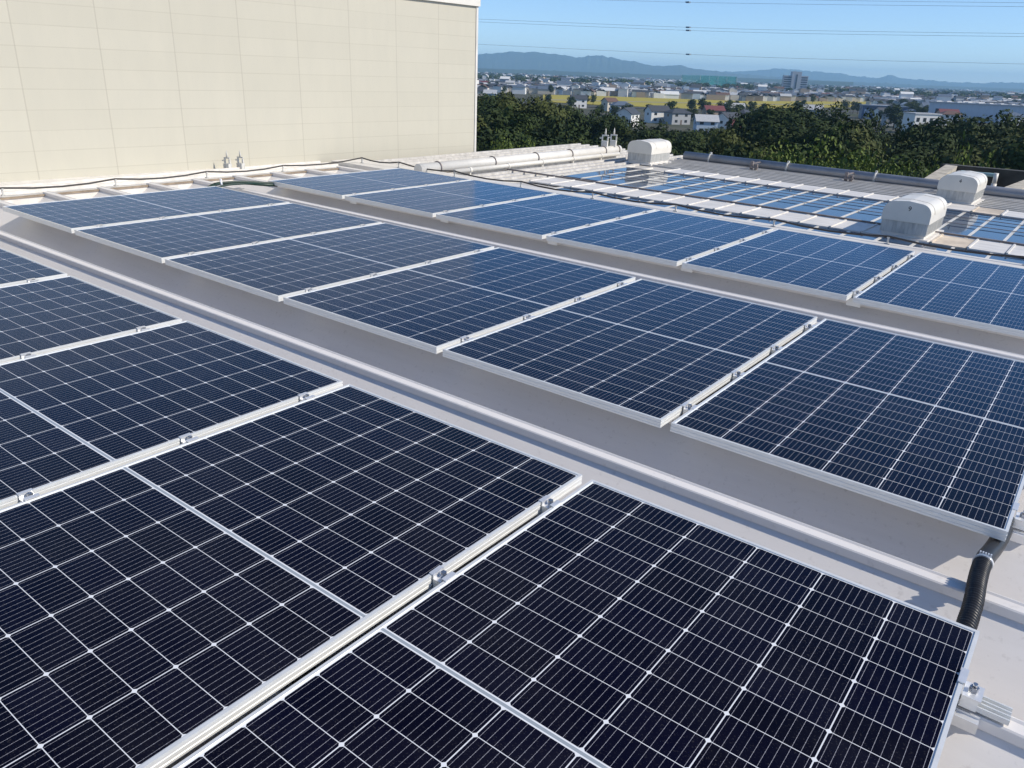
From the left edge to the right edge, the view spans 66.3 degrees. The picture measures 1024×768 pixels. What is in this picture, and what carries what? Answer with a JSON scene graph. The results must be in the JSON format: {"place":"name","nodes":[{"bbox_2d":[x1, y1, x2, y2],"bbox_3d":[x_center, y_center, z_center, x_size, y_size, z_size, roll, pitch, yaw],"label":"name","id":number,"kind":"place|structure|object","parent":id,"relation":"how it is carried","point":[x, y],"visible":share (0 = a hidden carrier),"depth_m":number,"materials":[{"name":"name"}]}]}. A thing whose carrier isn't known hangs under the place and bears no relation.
{"place":"outdoors","nodes":[
{"label":"outdoors","id":0,"kind":"place"},
{"bbox_2d":[0,0,480,181],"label":"warehouse","id":1,"kind":"structure","parent":0,"point":[89,88],"depth_m":9.24,"materials":[{"name":"beige"}]},
{"bbox_2d":[570,95,587,107],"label":"house","id":2,"kind":"structure","parent":0,"point":[581,101],"depth_m":535.80,"materials":[{"name":"paint"}]},
{"bbox_2d":[615,107,640,126],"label":"house","id":3,"kind":"structure","parent":0,"point":[631,113],"depth_m":357.12,"materials":[{"name":"paint"}]},
{"bbox_2d":[644,105,670,122],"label":"house","id":4,"kind":"structure","parent":0,"point":[654,114],"depth_m":397.41,"materials":[{"name":"white paint"}]},
{"bbox_2d":[477,68,853,85],"bbox_3d":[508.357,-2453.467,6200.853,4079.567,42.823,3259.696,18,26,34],"label":"foothills","id":5,"kind":"structure","parent":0,"point":[629,75],"depth_m":5702.31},
{"bbox_2d":[663,108,692,124],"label":"house","id":6,"kind":"structure","parent":0,"point":[675,116],"depth_m":390.94,"materials":[{"name":"white paint"}]},
{"bbox_2d":[543,95,865,108],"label":"rice field","id":7,"kind":"structure","parent":0,"point":[642,102],"depth_m":768.48,"materials":[{"name":"yellow plant"}]},
{"bbox_2d":[692,114,719,132],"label":"house","id":8,"kind":"structure","parent":0,"point":[703,121],"depth_m":331.40,"materials":[{"name":"white paint"}]},
{"bbox_2d":[701,105,725,114],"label":"house","id":9,"kind":"structure","parent":0,"point":[716,109],"depth_m":431.58,"materials":[{"name":"red tile"}]},
{"bbox_2d":[718,112,737,128],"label":"house","id":10,"kind":"structure","parent":0,"point":[723,117],"depth_m":346.13,"materials":[{"name":"paint"}]},
{"bbox_2d":[481,44,1007,63],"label":"power line","id":11,"kind":"object","parent":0,"point":[743,56],"visible":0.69,"depth_m":204.12,"materials":[{"name":"metal"}]},
{"bbox_2d":[505,87,993,134],"bbox_3d":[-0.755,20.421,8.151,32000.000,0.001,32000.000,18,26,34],"label":"ground","id":12,"kind":"structure","parent":0,"point":[854,115],"depth_m":505.09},
{"bbox_2d":[476,104,521,135],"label":"tree","id":13,"kind":"object","parent":12,"relation":"on","point":[497,118],"visible":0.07,"depth_m":104.51,"materials":[{"name":"green plant"}]},
{"bbox_2d":[477,94,521,112],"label":"tree","id":14,"kind":"object","parent":12,"relation":"on","point":[485,102],"depth_m":137.91,"materials":[{"name":"green plant"}]},
{"bbox_2d":[484,125,516,150],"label":"tree","id":15,"kind":"object","parent":12,"relation":"on","point":[504,134],"visible":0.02,"depth_m":91.77,"materials":[{"name":"green plant"}]},
{"bbox_2d":[476,126,526,151],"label":"tree","id":16,"kind":"object","parent":12,"relation":"on","point":[482,137],"visible":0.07,"depth_m":95.00,"materials":[{"name":"green plant"}]},
{"bbox_2d":[0,143,1023,767],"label":"factory building","id":17,"kind":"structure","parent":12,"relation":"on","point":[912,557],"depth_m":4.04,"materials":[{"name":"paint"}]},
{"bbox_2d":[16,488,39,501],"bbox_3d":[-1.428,0.367,2.329,0.090,0.096,0.068,19,27,33],"label":"panel clamp","id":18,"kind":"object","parent":17,"relation":"on","point":[27,494],"visible":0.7,"depth_m":2.31,"materials":[{"name":"metal"}]},
{"bbox_2d":[0,247,66,286],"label":"solar panel","id":19,"kind":"object","parent":17,"relation":"on","point":[15,268],"visible":0.76,"depth_m":4.55,"materials":[{"name":"glass"}]},
{"bbox_2d":[0,275,181,363],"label":"solar panel","id":20,"kind":"object","parent":17,"relation":"on","point":[46,316],"visible":0.82,"depth_m":3.85,"materials":[{"name":"glass"}]},
{"bbox_2d":[2,186,289,232],"bbox_3d":[-3.019,-1.503,6.626,1.134,0.036,1.903,18,27,33],"label":"solar panel","id":21,"kind":"object","parent":17,"relation":"on","point":[70,216],"visible":0.89,"depth_m":6.46,"materials":[{"name":"glass"}]},
{"bbox_2d":[0,320,342,508],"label":"solar panel","id":22,"kind":"object","parent":17,"relation":"on","point":[71,415],"visible":0.85,"depth_m":3.00,"materials":[{"name":"glass"}]},
{"bbox_2d":[74,203,381,262],"bbox_3d":[-2.087,-1.191,5.983,1.134,0.036,1.903,18,27,33],"label":"solar panel","id":23,"kind":"object","parent":17,"relation":"on","point":[160,240],"visible":0.81,"depth_m":5.81,"materials":[{"name":"glass"}]},
{"bbox_2d":[207,179,276,187],"bbox_3d":[-2.731,-2.015,7.882,0.201,0.127,0.740,20,28,37],"label":"cable bundle","id":24,"kind":"object","parent":17,"relation":"on","point":[230,183],"visible":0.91,"depth_m":7.84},
{"bbox_2d":[0,384,581,767],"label":"solar panel","id":25,"kind":"object","parent":17,"relation":"on","point":[165,608],"visible":1,"depth_m":2.07,"materials":[{"name":"glass"}]},
{"bbox_2d":[165,223,493,301],"bbox_3d":[-1.157,-0.879,5.337,1.134,0.038,1.903,19,27,33],"label":"solar panel","id":26,"kind":"object","parent":17,"relation":"on","point":[277,270],"visible":0.87,"depth_m":5.14,"materials":[{"name":"glass"}]},
{"bbox_2d":[268,168,470,198],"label":"solar panel","id":27,"kind":"object","parent":17,"relation":"on","point":[341,186],"visible":0.81,"depth_m":8.36,"materials":[{"name":"glass"}]},
{"bbox_2d":[421,565,455,595],"bbox_3d":[-0.183,0.538,2.071,0.090,0.096,0.068,18,26,32],"label":"panel clamp","id":28,"kind":"object","parent":17,"relation":"on","point":[439,573],"visible":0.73,"depth_m":2.05,"materials":[{"name":"metal"}]},
{"bbox_2d":[345,180,555,216],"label":"solar panel","id":29,"kind":"object","parent":17,"relation":"on","point":[431,200],"visible":0.85,"depth_m":7.70,"materials":[{"name":"glass"}]},
{"bbox_2d":[283,247,635,353],"bbox_3d":[-0.226,-0.568,4.696,1.134,0.037,1.903,19,27,33],"label":"solar panel","id":30,"kind":"object","parent":17,"relation":"on","point":[437,307],"visible":0.9,"depth_m":4.48,"materials":[{"name":"glass"}]},
{"bbox_2d":[0,157,1023,265],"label":"cable","id":31,"kind":"object","parent":17,"relation":"on","point":[593,193],"visible":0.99,"depth_m":7.79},
{"bbox_2d":[414,145,621,171],"bbox_3d":[0.293,-3.296,11.451,0.242,0.182,4.860,19,27,33],"label":"pipe","id":32,"kind":"object","parent":17,"relation":"on","point":[467,163],"visible":0.79,"depth_m":10.93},
{"bbox_2d":[453,152,619,174],"bbox_3d":[0.510,-3.195,11.305,0.072,0.096,4.050,19,27,33],"label":"pipe","id":33,"kind":"object","parent":17,"relation":"on","point":[470,170],"visible":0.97,"depth_m":11.01,"materials":[{"name":"white metal"}]},
{"bbox_2d":[530,495,561,520],"bbox_3d":[0.115,0.403,2.437,0.090,0.096,0.068,19,27,34],"label":"panel clamp","id":34,"kind":"object","parent":17,"relation":"on","point":[547,502],"visible":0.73,"depth_m":2.42,"materials":[{"name":"metal"}]},
{"bbox_2d":[548,231,560,244],"bbox_3d":[0.346,-1.175,6.318,0.090,0.096,0.068,18,27,32],"label":"panel clamp","id":35,"kind":"object","parent":17,"relation":"on","point":[553,243],"visible":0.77,"depth_m":6.30,"materials":[{"name":"metal"}]},
{"bbox_2d":[436,194,655,239],"bbox_3d":[0.367,-1.571,7.224,1.134,0.035,1.903,19,27,33],"label":"solar panel","id":36,"kind":"object","parent":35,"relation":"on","point":[542,217],"visible":0.85,"depth_m":7.05,"materials":[{"name":"glass"}]},
{"bbox_2d":[172,479,979,767],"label":"solar panel","id":37,"kind":"object","parent":17,"relation":"on","point":[592,623],"visible":1,"depth_m":1.77,"materials":[{"name":"glass"}]},
{"bbox_2d":[443,279,817,427],"bbox_3d":[0.704,-0.255,4.053,1.134,0.037,1.903,19,27,33],"label":"solar panel","id":38,"kind":"object","parent":17,"relation":"on","point":[654,353],"visible":1,"depth_m":3.81,"materials":[{"name":"glass"}]},
{"bbox_2d":[625,139,671,165],"bbox_3d":[2.140,-3.627,12.212,0.460,0.354,0.680,19,27,33],"label":"roof ventilator","id":39,"kind":"object","parent":17,"relation":"on","point":[649,152],"visible":1,"depth_m":12.01,"materials":[{"name":"white paint"}]},
{"bbox_2d":[546,210,772,266],"bbox_3d":[1.297,-1.260,6.583,1.134,0.037,1.903,18,27,33],"label":"solar panel","id":40,"kind":"object","parent":17,"relation":"on","point":[668,238],"visible":0.89,"depth_m":6.39,"materials":[{"name":"glass"}]},
{"bbox_2d":[681,229,914,300],"bbox_3d":[2.227,-0.948,5.939,1.134,0.035,1.903,19,27,33],"label":"solar panel","id":41,"kind":"object","parent":17,"relation":"on","point":[835,268],"visible":0.97,"depth_m":5.73,"materials":[{"name":"glass"}]},
{"bbox_2d":[670,318,1023,541],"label":"solar panel","id":42,"kind":"object","parent":17,"relation":"on","point":[934,430],"visible":1,"depth_m":3.12,"materials":[{"name":"glass"}]},
{"bbox_2d":[683,151,1023,199],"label":"pipe","id":43,"kind":"object","parent":17,"relation":"on","point":[845,174],"visible":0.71,"depth_m":11.52,"materials":[{"name":"grey metal"}]},
{"bbox_2d":[875,193,946,241],"bbox_3d":[3.863,-1.620,7.535,0.460,0.354,0.780,19,27,33],"label":"roof ventilator","id":44,"kind":"object","parent":17,"relation":"on","point":[917,216],"visible":1,"depth_m":7.29,"materials":[{"name":"white paint"}]},
{"bbox_2d":[852,252,1023,336],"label":"solar panel","id":45,"kind":"object","parent":17,"relation":"on","point":[978,294],"visible":1,"depth_m":5.11,"materials":[{"name":"glass"}]},
{"bbox_2d":[936,171,986,205],"bbox_3d":[5.649,-2.473,9.844,0.475,0.354,0.780,19,27,33],"label":"roof ventilator","id":46,"kind":"object","parent":17,"relation":"on","point":[963,187],"visible":0.98,"depth_m":9.59,"materials":[{"name":"white paint"}]},
{"bbox_2d":[951,667,1012,734],"bbox_3d":[1.034,0.718,1.787,0.180,0.092,0.094,19,27,33],"label":"end clamp","id":47,"kind":"object","parent":17,"relation":"attached to","point":[972,697],"visible":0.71,"depth_m":1.77,"materials":[{"name":"metal"}]},
{"bbox_2d":[956,526,1012,629],"bbox_3d":[1.333,0.562,2.230,0.076,0.077,0.784,19,27,33],"label":"conduit","id":48,"kind":"object","parent":17,"relation":"on","point":[987,555],"visible":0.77,"depth_m":2.18,"materials":[{"name":"black plastic"}]},
{"bbox_2d":[1010,502,1023,544],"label":"end clamp","id":49,"kind":"object","parent":17,"relation":"attached to","point":[1017,522],"visible":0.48,"depth_m":2.51,"materials":[{"name":"metal"}]},
{"bbox_2d":[477,100,553,132],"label":"tree","id":50,"kind":"object","parent":12,"relation":"on","point":[537,122],"visible":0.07,"depth_m":127.23,"materials":[{"name":"green plant"}]},
{"bbox_2d":[502,100,532,145],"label":"tree","id":51,"kind":"object","parent":12,"relation":"on","point":[514,124],"visible":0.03,"depth_m":101.64,"materials":[{"name":"green plant"}]},
{"bbox_2d":[516,128,546,147],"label":"tree","id":52,"kind":"object","parent":12,"relation":"on","point":[538,139],"visible":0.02,"depth_m":85.71,"materials":[{"name":"green plant"}]},
{"bbox_2d":[492,93,572,137],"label":"tree","id":53,"kind":"object","parent":12,"relation":"on","point":[537,104],"visible":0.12,"depth_m":129.52,"materials":[{"name":"green plant"}]},
{"bbox_2d":[525,110,569,141],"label":"tree","id":54,"kind":"object","parent":12,"relation":"on","point":[546,134],"visible":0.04,"depth_m":105.61,"materials":[{"name":"green plant"}]},
{"bbox_2d":[524,129,597,146],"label":"tree","id":55,"kind":"object","parent":12,"relation":"on","point":[558,142],"visible":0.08,"depth_m":88.30,"materials":[{"name":"green plant"}]},
{"bbox_2d":[553,105,589,134],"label":"tree","id":56,"kind":"object","parent":12,"relation":"on","point":[567,109],"visible":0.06,"depth_m":153.94,"materials":[{"name":"green plant"}]},
{"bbox_2d":[563,119,592,140],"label":"tree","id":57,"kind":"object","parent":12,"relation":"on","point":[574,128],"visible":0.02,"depth_m":105.38,"materials":[{"name":"green plant"}]},
{"bbox_2d":[567,108,592,143],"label":"tree","id":58,"kind":"object","parent":12,"relation":"on","point":[579,118],"visible":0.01,"depth_m":133.00,"materials":[{"name":"green plant"}]},
{"bbox_2d":[587,119,611,142],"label":"tree","id":59,"kind":"object","parent":12,"relation":"on","point":[601,132],"visible":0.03,"depth_m":129.65,"materials":[{"name":"green plant"}]},
{"bbox_2d":[581,111,633,140],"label":"tree","id":60,"kind":"object","parent":12,"relation":"on","point":[619,124],"visible":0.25,"depth_m":151.59,"materials":[{"name":"green plant"}]},
{"bbox_2d":[628,116,668,139],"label":"tree","id":61,"kind":"object","parent":12,"relation":"on","point":[653,131],"visible":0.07,"depth_m":166.28,"materials":[{"name":"green plant"}]},
{"bbox_2d":[654,120,681,146],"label":"tree","id":62,"kind":"object","parent":12,"relation":"on","point":[669,132],"visible":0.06,"depth_m":165.75,"materials":[{"name":"green plant"}]},
{"bbox_2d":[646,134,709,154],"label":"tree","id":63,"kind":"object","parent":12,"relation":"on","point":[691,146],"visible":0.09,"depth_m":103.77,"materials":[{"name":"green plant"}]},
{"bbox_2d":[677,127,725,143],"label":"tree","id":64,"kind":"object","parent":12,"relation":"on","point":[700,134],"visible":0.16,"depth_m":157.75,"materials":[{"name":"green plant"}]},
{"bbox_2d":[720,138,752,157],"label":"tree","id":65,"kind":"object","parent":12,"relation":"on","point":[725,152],"visible":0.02,"depth_m":84.33,"materials":[{"name":"green plant"}]},
{"bbox_2d":[706,128,787,161],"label":"tree","id":66,"kind":"object","parent":12,"relation":"on","point":[718,138],"visible":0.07,"depth_m":105.48,"materials":[{"name":"green plant"}]},
{"bbox_2d":[725,109,768,141],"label":"tree","id":67,"kind":"object","parent":12,"relation":"on","point":[742,134],"visible":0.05,"depth_m":126.41,"materials":[{"name":"green plant"}]},
{"bbox_2d":[477,71,1023,98],"bbox_3d":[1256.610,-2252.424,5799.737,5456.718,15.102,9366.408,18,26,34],"label":"grove","id":68,"kind":"object","parent":12,"relation":"on","point":[678,83],"visible":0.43,"depth_m":1603.75,"materials":[{"name":"green plant"}]},
{"bbox_2d":[477,72,1023,104],"bbox_3d":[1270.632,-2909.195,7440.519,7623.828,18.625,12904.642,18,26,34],"label":"town","id":69,"kind":"object","parent":12,"relation":"on","point":[565,86],"visible":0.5,"depth_m":961.97,"materials":[{"name":"grey stone"}]},
{"bbox_2d":[737,102,820,137],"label":"tree","id":70,"kind":"object","parent":12,"relation":"on","point":[763,113],"visible":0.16,"depth_m":153.93,"materials":[{"name":"green plant"}]},
{"bbox_2d":[746,111,829,136],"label":"tree","id":71,"kind":"object","parent":12,"relation":"on","point":[789,121],"visible":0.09,"depth_m":125.88,"materials":[{"name":"green plant"}]},
{"bbox_2d":[781,143,809,163],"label":"tree","id":72,"kind":"object","parent":12,"relation":"on","point":[800,150],"visible":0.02,"depth_m":81.19,"materials":[{"name":"green plant"}]},
{"bbox_2d":[749,127,852,167],"bbox_3d":[20.827,-9.277,59.324,8.516,19.526,8.439,-1,22,-7],"label":"bush","id":73,"kind":"object","parent":12,"relation":"on","point":[803,159],"visible":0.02,"depth_m":56.03,"materials":[{"name":"green plant"}]},
{"bbox_2d":[750,120,856,161],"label":"tree","id":74,"kind":"object","parent":12,"relation":"on","point":[793,135],"visible":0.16,"depth_m":106.96,"materials":[{"name":"green plant"}]},
{"bbox_2d":[757,116,876,171],"bbox_3d":[20.884,-8.881,57.207,9.760,20.400,10.592,-18,29,-40],"label":"bush","id":75,"kind":"object","parent":12,"relation":"on","point":[778,155],"visible":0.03,"depth_m":53.82,"materials":[{"name":"green plant"}]},
{"bbox_2d":[819,101,849,125],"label":"tree","id":76,"kind":"object","parent":12,"relation":"on","point":[835,115],"visible":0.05,"depth_m":150.65,"materials":[{"name":"green plant"}]},
{"bbox_2d":[816,116,855,164],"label":"tree","id":77,"kind":"object","parent":12,"relation":"on","point":[832,148],"visible":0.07,"depth_m":95.21,"materials":[{"name":"green plant"}]},
{"bbox_2d":[834,121,883,151],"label":"tree","id":78,"kind":"object","parent":12,"relation":"on","point":[845,129],"visible":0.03,"depth_m":115.16,"materials":[{"name":"green plant"}]},
{"bbox_2d":[810,129,910,175],"bbox_3d":[22.614,-7.224,54.099,7.606,19.717,8.387,-8,24,-24],"label":"bush","id":79,"kind":"object","parent":12,"relation":"on","point":[850,154],"visible":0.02,"depth_m":51.37,"materials":[{"name":"green plant"}]},
{"bbox_2d":[828,130,912,172],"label":"tree","id":80,"kind":"object","parent":12,"relation":"on","point":[857,139],"visible":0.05,"depth_m":96.39,"materials":[{"name":"green plant"}]},
{"bbox_2d":[851,114,889,166],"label":"tree","id":81,"kind":"object","parent":12,"relation":"on","point":[867,122],"visible":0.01,"depth_m":125.01,"materials":[{"name":"green plant"}]},
{"bbox_2d":[862,107,881,136],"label":"tree","id":82,"kind":"object","parent":12,"relation":"on","point":[874,120],"depth_m":140.20,"materials":[{"name":"green plant"}]},
{"bbox_2d":[858,104,908,118],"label":"blue shed","id":83,"kind":"structure","parent":12,"relation":"on","point":[862,112],"depth_m":529.48,"materials":[{"name":"metal"}]},
{"bbox_2d":[839,131,928,177],"bbox_3d":[23.213,-6.714,52.901,6.184,19.699,7.692,8,23,16],"label":"bush","id":84,"kind":"object","parent":12,"relation":"on","point":[874,170],"visible":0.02,"depth_m":50.07,"materials":[{"name":"green plant"}]},
{"bbox_2d":[883,104,903,129],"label":"tree","id":85,"kind":"object","parent":12,"relation":"on","point":[895,114],"visible":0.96,"depth_m":410.56,"materials":[{"name":"green plant"}]},
{"bbox_2d":[880,135,923,155],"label":"tree","id":86,"kind":"object","parent":12,"relation":"on","point":[887,143],"visible":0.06,"depth_m":121.61,"materials":[{"name":"green plant"}]},
{"bbox_2d":[876,153,934,177],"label":"tree","id":87,"kind":"object","parent":12,"relation":"on","point":[915,165],"visible":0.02,"depth_m":77.97,"materials":[{"name":"green plant"}]},
{"bbox_2d":[891,118,933,148],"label":"tree","id":88,"kind":"object","parent":12,"relation":"on","point":[913,137],"visible":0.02,"depth_m":113.88,"materials":[{"name":"green plant"}]},
{"bbox_2d":[884,139,941,168],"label":"tree","id":89,"kind":"object","parent":12,"relation":"on","point":[927,149],"visible":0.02,"depth_m":101.94,"materials":[{"name":"green plant"}]},
{"bbox_2d":[884,139,956,170],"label":"tree","id":90,"kind":"object","parent":12,"relation":"on","point":[909,148],"visible":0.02,"depth_m":101.45,"materials":[{"name":"green plant"}]},
{"bbox_2d":[924,140,970,165],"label":"tree","id":91,"kind":"object","parent":12,"relation":"on","point":[947,150],"visible":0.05,"depth_m":101.31,"materials":[{"name":"green plant"}]},
{"bbox_2d":[917,124,999,151],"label":"tree","id":92,"kind":"object","parent":12,"relation":"on","point":[949,140],"visible":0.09,"depth_m":111.38,"materials":[{"name":"green plant"}]},
{"bbox_2d":[925,118,996,176],"bbox_3d":[21.715,-2.800,40.909,4.956,21.282,4.431,22,29,40],"label":"bush","id":93,"kind":"object","parent":12,"relation":"on","point":[968,156],"visible":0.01,"depth_m":37.93,"materials":[{"name":"green plant"}]},
{"bbox_2d":[918,114,1013,139],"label":"tree","id":94,"kind":"object","parent":12,"relation":"on","point":[957,125],"visible":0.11,"depth_m":132.03,"materials":[{"name":"green plant"}]},
{"bbox_2d":[914,137,1023,170],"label":"tree","id":95,"kind":"object","parent":12,"relation":"on","point":[976,158],"visible":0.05,"depth_m":97.77,"materials":[{"name":"green plant"}]},
{"bbox_2d":[928,100,1023,122],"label":"long warehouse","id":96,"kind":"structure","parent":12,"relation":"on","point":[977,109],"depth_m":539.62,"materials":[{"name":"grey metal"}]},
{"bbox_2d":[953,124,1023,150],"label":"tree","id":97,"kind":"object","parent":12,"relation":"on","point":[1016,132],"visible":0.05,"depth_m":114.63,"materials":[{"name":"green plant"}]},
{"bbox_2d":[953,136,1023,167],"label":"tree","id":98,"kind":"object","parent":12,"relation":"on","point":[984,146],"visible":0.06,"depth_m":98.73,"materials":[{"name":"green plant"}]},
{"bbox_2d":[984,132,1023,169],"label":"tree","id":99,"kind":"object","parent":12,"relation":"on","point":[1015,155],"visible":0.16,"depth_m":90.37,"materials":[{"name":"green plant"}]},
{"bbox_2d":[995,108,1018,136],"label":"tree","id":100,"kind":"object","parent":12,"relation":"on","point":[1007,118],"visible":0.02,"depth_m":133.25,"materials":[{"name":"green plant"}]},
{"bbox_2d":[478,51,1023,91],"bbox_3d":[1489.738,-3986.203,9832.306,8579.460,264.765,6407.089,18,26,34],"label":"mountains","id":101,"kind":"structure","parent":0,"point":[540,61],"depth_m":9438.25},
{"bbox_2d":[478,0,1023,82],"label":"sky","id":102,"kind":"structure","parent":0,"point":[980,28],"materials":[{"name":"blue"}]},
{"bbox_2d":[487,19,1023,33],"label":"power line","id":103,"kind":"object","parent":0,"point":[756,29],"visible":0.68,"depth_m":201.72,"materials":[{"name":"metal"}]},
{"bbox_2d":[490,22,1023,36],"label":"power line","id":104,"kind":"object","parent":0,"point":[761,32],"visible":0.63,"depth_m":201.86,"materials":[{"name":"metal"}]},
{"bbox_2d":[781,70,808,89],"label":"office tower","id":105,"kind":"structure","parent":0,"point":[795,80],"depth_m":1363.54,"materials":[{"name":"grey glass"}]},
{"bbox_2d":[719,68,1023,88],"bbox_3d":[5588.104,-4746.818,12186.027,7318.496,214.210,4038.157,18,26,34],"label":"mountains","id":106,"kind":"structure","parent":0,"point":[817,75],"depth_m":12032.91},
{"bbox_2d":[900,112,942,130],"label":"apartment block","id":107,"kind":"structure","parent":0,"point":[917,117],"depth_m":385.01,"materials":[{"name":"white paint"}]},
{"bbox_2d":[925,164,1023,188],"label":"concrete trough","id":108,"kind":"object","parent":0,"point":[1009,178],"visible":0.16,"depth_m":17.04,"materials":[{"name":"grey concrete"}]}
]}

